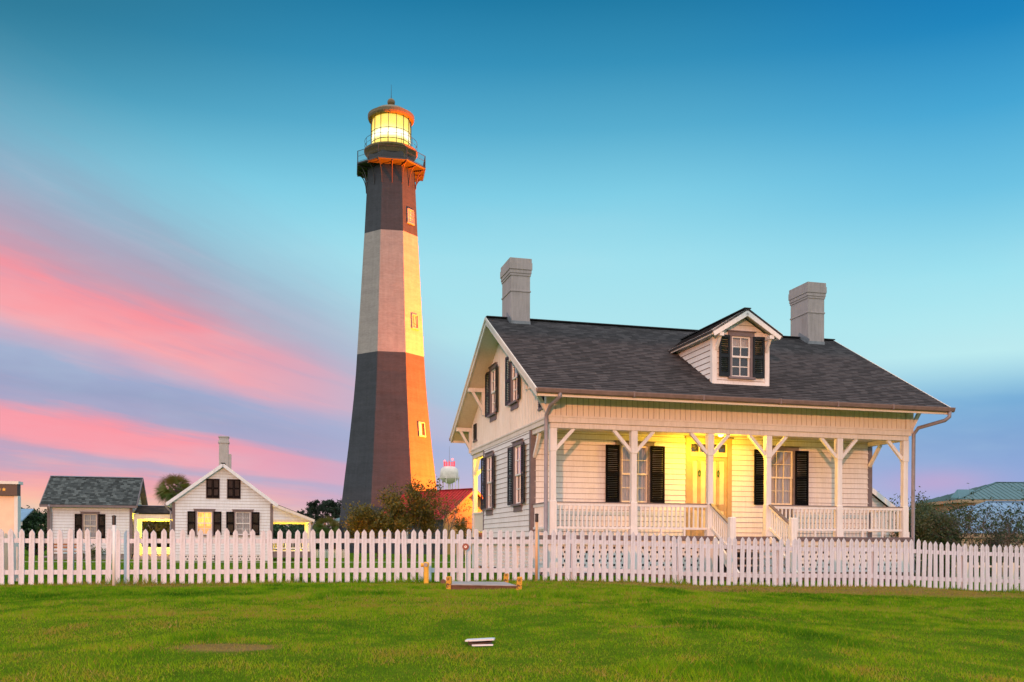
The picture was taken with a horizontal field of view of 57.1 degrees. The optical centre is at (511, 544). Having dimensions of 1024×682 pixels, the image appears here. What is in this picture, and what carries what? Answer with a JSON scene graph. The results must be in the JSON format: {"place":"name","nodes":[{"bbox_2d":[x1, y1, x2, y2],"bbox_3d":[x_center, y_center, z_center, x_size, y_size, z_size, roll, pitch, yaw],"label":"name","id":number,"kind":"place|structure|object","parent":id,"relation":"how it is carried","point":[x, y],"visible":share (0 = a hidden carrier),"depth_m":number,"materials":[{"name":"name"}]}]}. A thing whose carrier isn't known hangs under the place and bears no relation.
{"place":"outdoors","nodes":[
{"label":"outdoors","id":0,"kind":"place"},
{"bbox_2d":[0,545,1023,681],"bbox_3d":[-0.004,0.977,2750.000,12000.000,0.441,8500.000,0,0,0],"label":"lawn","id":1,"kind":"structure","parent":0,"point":[822,656],"depth_m":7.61,"materials":[{"name":"plant"}]},
{"bbox_2d":[0,481,22,580],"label":"building","id":2,"kind":"structure","parent":1,"relation":"on","point":[10,504],"depth_m":19.29,"materials":[{"name":"white metal"}]},
{"bbox_2d":[21,509,33,525],"bbox_3d":[-33.531,-0.838,61.100,4.550,3.100,2.200,0,0,0],"label":"blue gabled porch","id":3,"kind":"object","parent":1,"relation":"on","point":[25,513],"visible":0.23,"depth_m":61.31,"materials":[{"name":"grey metal"}]},
{"bbox_2d":[21,505,46,554],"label":"broadleaf tree","id":4,"kind":"object","parent":1,"relation":"on","point":[34,520],"visible":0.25,"depth_m":65.02,"materials":[{"name":"green plant"}]},
{"bbox_2d":[53,543,76,559],"bbox_3d":[-22.046,0.305,46.590,1.400,1.010,0.480,0,0,-15],"label":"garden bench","id":5,"kind":"object","parent":1,"relation":"on","point":[65,545],"visible":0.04,"depth_m":46.66,"materials":[{"name":"wood"}]},
{"bbox_2d":[75,538,105,559],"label":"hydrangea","id":6,"kind":"object","parent":1,"relation":"on","point":[93,552],"visible":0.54,"depth_m":46.79,"materials":[{"name":"green plant"}]},
{"bbox_2d":[39,475,147,559],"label":"cottage","id":7,"kind":"structure","parent":1,"relation":"on","point":[93,504],"depth_m":48.24,"materials":[{"name":"white paint"}]},
{"bbox_2d":[75,511,104,538],"bbox_3d":[-21.511,-0.985,48.021,1.441,1.414,0.260,0,0,-15],"label":"window","id":8,"kind":"structure","parent":7,"relation":"in","point":[84,520],"depth_m":48.04,"materials":[{"name":"beige paint"}]},
{"bbox_2d":[112,515,115,585],"bbox_3d":[-7.844,0.165,18.550,0.082,1.493,0.084,0,0,0],"label":"marker pole","id":9,"kind":"object","parent":1,"relation":"on","point":[113,545],"visible":0.91,"depth_m":18.53,"materials":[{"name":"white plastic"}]},
{"bbox_2d":[132,505,171,559],"bbox_3d":[-18.700,-0.599,49.594,2.170,2.945,2.155,0,0,-15],"label":"breezeway","id":10,"kind":"object","parent":1,"relation":"on","point":[154,512],"visible":0.55,"depth_m":49.11,"materials":[{"name":"yellow"}]},
{"bbox_2d":[142,521,169,554],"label":"garden shrub","id":11,"kind":"object","parent":1,"relation":"on","point":[157,527],"visible":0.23,"depth_m":59.05,"materials":[{"name":"green plant"}]},
{"bbox_2d":[153,473,192,503],"bbox_3d":[-22.138,-1.969,62.048,3.110,5.662,3.051,0,0,0],"label":"fan palm","id":12,"kind":"object","parent":1,"relation":"on","point":[180,485],"visible":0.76,"depth_m":61.62,"materials":[{"name":"green plant"}]},
{"bbox_2d":[164,436,315,560],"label":"gabled cottage","id":13,"kind":"structure","parent":1,"relation":"on","point":[222,496],"depth_m":46.63,"materials":[{"name":"white paint"}]},
{"bbox_2d":[187,509,220,535],"bbox_3d":[-15.149,-1.099,46.395,1.591,1.334,0.260,0,0,-15],"label":"window","id":14,"kind":"structure","parent":13,"relation":"in","point":[204,517],"depth_m":46.43,"materials":[{"name":"yellow glass"}]},
{"bbox_2d":[226,509,259,535],"bbox_3d":[-13.389,-1.092,46.857,1.591,1.334,0.260,0,0,-15],"label":"window","id":15,"kind":"structure","parent":13,"relation":"in","point":[243,519],"depth_m":46.90,"materials":[{"name":"white paint"}]},
{"bbox_2d":[273,522,319,549],"bbox_3d":[-15.446,-0.472,65.688,4.740,2.788,5.093,0,0,-19],"label":"garden shrub","id":16,"kind":"object","parent":1,"relation":"on","point":[294,528],"visible":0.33,"depth_m":64.93,"materials":[{"name":"green plant"}]},
{"bbox_2d":[305,508,313,517],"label":"umbrella pine","id":17,"kind":"object","parent":1,"relation":"on","point":[308,511],"visible":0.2,"depth_m":154.97,"materials":[{"name":"green plant"}]},
{"bbox_2d":[291,524,335,549],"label":"evergreen bush","id":18,"kind":"object","parent":1,"relation":"on","point":[316,537],"visible":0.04,"depth_m":95.44,"materials":[{"name":"green plant"}]},
{"bbox_2d":[307,499,328,548],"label":"umbrella pine","id":19,"kind":"object","parent":1,"relation":"on","point":[315,510],"visible":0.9,"depth_m":149.35,"materials":[{"name":"green plant"}]},
{"bbox_2d":[314,499,332,518],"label":"umbrella pine","id":20,"kind":"object","parent":1,"relation":"on","point":[324,510],"visible":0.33,"depth_m":157.72,"materials":[{"name":"green plant"}]},
{"bbox_2d":[313,515,339,552],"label":"fan palm","id":21,"kind":"object","parent":1,"relation":"on","point":[327,528],"visible":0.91,"depth_m":91.59,"materials":[{"name":"green plant"}]},
{"bbox_2d":[316,549,344,557],"bbox_3d":[-11.438,0.548,58.032,2.405,0.529,0.065,0,0,0],"label":"garden paling","id":22,"kind":"object","parent":1,"relation":"on","point":[317,551],"visible":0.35,"depth_m":58.00,"materials":[{"name":"white paint"}]},
{"bbox_2d":[324,499,339,517],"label":"umbrella pine","id":23,"kind":"object","parent":1,"relation":"on","point":[332,505],"visible":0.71,"depth_m":149.32,"materials":[{"name":"green plant"}]},
{"bbox_2d":[326,507,340,527],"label":"umbrella pine","id":24,"kind":"object","parent":1,"relation":"on","point":[337,511],"visible":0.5,"depth_m":149.63,"materials":[{"name":"green plant"}]},
{"bbox_2d":[340,501,422,557],"bbox_3d":[-7.822,-0.889,55.877,5.074,3.670,4.734,0,0,0],"label":"crepe myrtle","id":25,"kind":"object","parent":1,"relation":"on","point":[368,520],"visible":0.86,"depth_m":54.97,"materials":[{"name":"green plant"}]},
{"bbox_2d":[339,95,436,552],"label":"lighthouse","id":26,"kind":"object","parent":1,"relation":"on","point":[390,440],"visible":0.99,"depth_m":92.29,"materials":[{"name":"black brick"}]},
{"bbox_2d":[407,208,414,225],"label":"window","id":27,"kind":"structure","parent":26,"relation":"in","point":[410,213],"depth_m":93.55,"materials":[{"name":"white paint"}]},
{"bbox_2d":[411,313,418,329],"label":"window","id":28,"kind":"structure","parent":26,"relation":"in","point":[414,318],"depth_m":93.28,"materials":[{"name":"white paint"}]},
{"bbox_2d":[418,421,425,436],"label":"window","id":29,"kind":"structure","parent":26,"relation":"in","point":[421,425],"depth_m":92.89,"materials":[{"name":"white paint"}]},
{"bbox_2d":[375,474,447,557],"bbox_3d":[-5.826,-1.645,57.121,4.804,5.195,3.949,0,0,-23],"label":"crepe myrtle","id":30,"kind":"object","parent":1,"relation":"on","point":[391,502],"visible":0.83,"depth_m":56.30,"materials":[{"name":"green plant"}]},
{"bbox_2d":[421,562,428,582],"bbox_3d":[-1.810,0.612,19.573,0.169,0.510,0.175,0,0,0],"label":"standpipe","id":31,"kind":"object","parent":1,"relation":"on","point":[425,565],"visible":0.94,"depth_m":19.56,"materials":[{"name":"yellow metal"}]},
{"bbox_2d":[377,488,482,553],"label":"red roofed building","id":32,"kind":"structure","parent":1,"relation":"on","point":[458,494],"depth_m":82.21,"materials":[{"name":"paint"}]},
{"bbox_2d":[406,490,479,557],"bbox_3d":[-4.896,-1.321,58.365,4.646,4.552,6.110,0,0,22],"label":"crepe myrtle","id":33,"kind":"object","parent":1,"relation":"on","point":[455,510],"visible":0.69,"depth_m":58.04,"materials":[{"name":"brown plant"}]},
{"bbox_2d":[446,576,451,588],"bbox_3d":[-1.137,0.763,17.000,0.086,0.396,0.086,1,0,11],"label":"yellow post","id":34,"kind":"object","parent":1,"relation":"on","point":[448,581],"visible":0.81,"depth_m":16.96,"materials":[{"name":"paint"}]},
{"bbox_2d":[439,446,459,489],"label":"water tower","id":35,"kind":"structure","parent":1,"relation":"on","point":[449,473],"depth_m":546.55,"materials":[{"name":"white metal"}]},
{"bbox_2d":[462,543,468,580],"bbox_3d":[-0.994,0.413,20.154,0.148,0.888,0.047,0,0,0],"label":"round marker","id":36,"kind":"object","parent":1,"relation":"on","point":[465,546],"visible":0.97,"depth_m":20.15,"materials":[{"name":"white plastic"}]},
{"bbox_2d":[451,514,480,556],"bbox_3d":[-3.298,-0.567,62.520,1.796,3.024,2.729,0,0,35],"label":"dead shrub","id":37,"kind":"object","parent":1,"relation":"on","point":[462,526],"visible":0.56,"depth_m":62.18,"materials":[{"name":"orange plant"}]},
{"bbox_2d":[465,638,494,646],"bbox_3d":[-0.265,0.829,7.737,0.247,0.108,0.325,0,0,0],"label":"valve box","id":38,"kind":"object","parent":1,"relation":"on","point":[479,642],"visible":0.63,"depth_m":7.78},
{"bbox_2d":[451,581,515,589],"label":"concrete slab","id":39,"kind":"structure","parent":1,"relation":"on","point":[461,585],"depth_m":16.93,"materials":[{"name":"grey concrete"}]},
{"bbox_2d":[503,573,508,582],"bbox_3d":[-0.120,0.742,18.349,0.090,0.379,0.090,2,1,-8],"label":"yellow post","id":40,"kind":"object","parent":1,"relation":"on","point":[506,577],"visible":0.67,"depth_m":18.30,"materials":[{"name":"paint"}]},
{"bbox_2d":[0,528,1023,591],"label":"picket fence","id":41,"kind":"object","parent":1,"relation":"on","point":[571,569],"visible":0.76,"depth_m":20.55,"materials":[{"name":"paint"}]},
{"bbox_2d":[516,577,521,589],"bbox_3d":[0.121,0.753,16.398,0.094,0.406,0.094,4,2,1],"label":"yellow post","id":42,"kind":"object","parent":1,"relation":"on","point":[519,583],"visible":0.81,"depth_m":16.35,"materials":[{"name":"paint"}]},
{"bbox_2d":[535,513,538,580],"bbox_3d":[0.532,0.114,20.350,0.082,1.578,0.084,0,0,0],"label":"marker pole","id":43,"kind":"object","parent":1,"relation":"on","point":[536,545],"visible":0.92,"depth_m":20.33,"materials":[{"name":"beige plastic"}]},
{"bbox_2d":[449,257,955,582],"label":"keepers house","id":44,"kind":"structure","parent":1,"relation":"on","point":[745,423],"depth_m":26.32,"materials":[{"name":"wood"}]},
{"bbox_2d":[481,450,495,515],"bbox_3d":[-0.712,-1.970,30.363,0.210,2.034,1.769,0,0,-15],"label":"window","id":45,"kind":"structure","parent":44,"relation":"in","point":[488,483],"depth_m":30.67,"materials":[{"name":"white paint"}]},
{"bbox_2d":[485,362,497,421],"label":"window","id":46,"kind":"structure","parent":44,"relation":"in","point":[492,394],"depth_m":30.18,"materials":[{"name":"white paint"}]},
{"bbox_2d":[505,356,519,410],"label":"window","id":47,"kind":"structure","parent":44,"relation":"in","point":[513,380],"depth_m":27.66,"materials":[{"name":"white paint"}]},
{"bbox_2d":[507,438,524,511],"bbox_3d":[0.185,-1.966,26.949,0.210,2.034,1.769,0,0,-15],"label":"window","id":48,"kind":"structure","parent":44,"relation":"in","point":[517,470],"depth_m":27.26,"materials":[{"name":"white paint"}]},
{"bbox_2d":[605,440,664,502],"bbox_3d":[3.436,-2.018,26.479,1.770,1.784,0.260,0,0,-15],"label":"window","id":49,"kind":"structure","parent":44,"relation":"in","point":[646,457],"depth_m":26.53,"materials":[{"name":"beige paint"}]},
{"bbox_2d":[685,436,733,535],"bbox_3d":[5.636,-1.659,27.073,1.520,2.865,0.210,0,0,-15],"label":"front door","id":50,"kind":"structure","parent":44,"relation":"in","point":[695,490],"depth_m":27.02,"materials":[{"name":"paint"}]},
{"bbox_2d":[719,330,764,379],"bbox_3d":[6.149,-5.117,25.565,1.350,1.304,0.460,0,0,-15],"label":"dormer window","id":51,"kind":"structure","parent":44,"relation":"in","point":[742,356],"depth_m":25.49,"materials":[{"name":"white paint"}]},
{"bbox_2d":[754,445,808,518],"bbox_3d":[7.839,-1.830,27.739,1.770,2.124,0.460,0,0,-15],"label":"window","id":52,"kind":"structure","parent":44,"relation":"in","point":[785,477],"depth_m":27.72,"materials":[{"name":"beige paint"}]},
{"bbox_2d":[872,487,896,536],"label":"white shed","id":53,"kind":"structure","parent":1,"relation":"on","point":[879,499],"depth_m":37.49,"materials":[{"name":"paint"}]},
{"bbox_2d":[914,554,950,576],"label":"shrub","id":54,"kind":"object","parent":1,"relation":"on","point":[927,566],"visible":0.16,"depth_m":31.93,"materials":[{"name":"green plant"}]},
{"bbox_2d":[885,486,984,565],"bbox_3d":[17.250,-0.631,41.072,5.207,3.727,5.610,0,0,-28],"label":"olive shrub","id":55,"kind":"object","parent":1,"relation":"on","point":[918,500],"visible":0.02,"depth_m":39.98,"materials":[{"name":"green plant"}]},
{"bbox_2d":[884,498,996,559],"bbox_3d":[16.497,-0.253,36.949,4.482,3.214,4.431,0,0,0],"label":"olive shrub","id":56,"kind":"object","parent":1,"relation":"on","point":[924,522],"visible":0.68,"depth_m":36.07,"materials":[{"name":"green plant"}]},
{"bbox_2d":[927,555,979,577],"bbox_3d":[15.229,0.967,32.763,1.850,1.336,1.997,0,0,0],"label":"shrub","id":57,"kind":"object","parent":1,"relation":"on","point":[955,571],"visible":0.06,"depth_m":32.60,"materials":[{"name":"green plant"}]},
{"bbox_2d":[909,501,1023,560],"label":"blue roofed house","id":58,"kind":"structure","parent":1,"relation":"on","point":[1006,504],"depth_m":52.59,"materials":[{"name":"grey metal"}]},
{"bbox_2d":[915,482,1023,512],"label":"teal roofed house","id":59,"kind":"structure","parent":1,"relation":"on","point":[1001,491],"depth_m":80.05,"materials":[{"name":"metal"}]},
{"bbox_2d":[922,483,1023,571],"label":"bare shrub","id":60,"kind":"object","parent":1,"relation":"on","point":[1009,537],"visible":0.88,"depth_m":33.81,"materials":[{"name":"grey plant"}]},
{"bbox_2d":[967,547,1002,576],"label":"shrub","id":61,"kind":"object","parent":1,"relation":"on","point":[990,557],"visible":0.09,"depth_m":32.81,"materials":[{"name":"green plant"}]},
{"bbox_2d":[955,562,1019,584],"bbox_3d":[14.747,0.866,27.927,3.856,0.691,0.201,0,0,-15],"label":"paling fence","id":62,"kind":"object","parent":1,"relation":"on","point":[984,572],"visible":0.13,"depth_m":27.62,"materials":[{"name":"paint"}]},
{"bbox_2d":[959,481,1023,558],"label":"bare shrub","id":63,"kind":"object","parent":1,"relation":"on","point":[1000,540],"visible":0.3,"depth_m":34.99,"materials":[{"name":"grey plant"}]},
{"bbox_2d":[996,547,1019,576],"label":"shrub","id":64,"kind":"object","parent":1,"relation":"on","point":[1008,563],"visible":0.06,"depth_m":33.45,"materials":[{"name":"green plant"}]},
{"bbox_2d":[0,0,1023,525],"label":"sky","id":65,"kind":"structure","parent":0,"point":[183,197],"materials":[{"name":"blue"}]}
]}

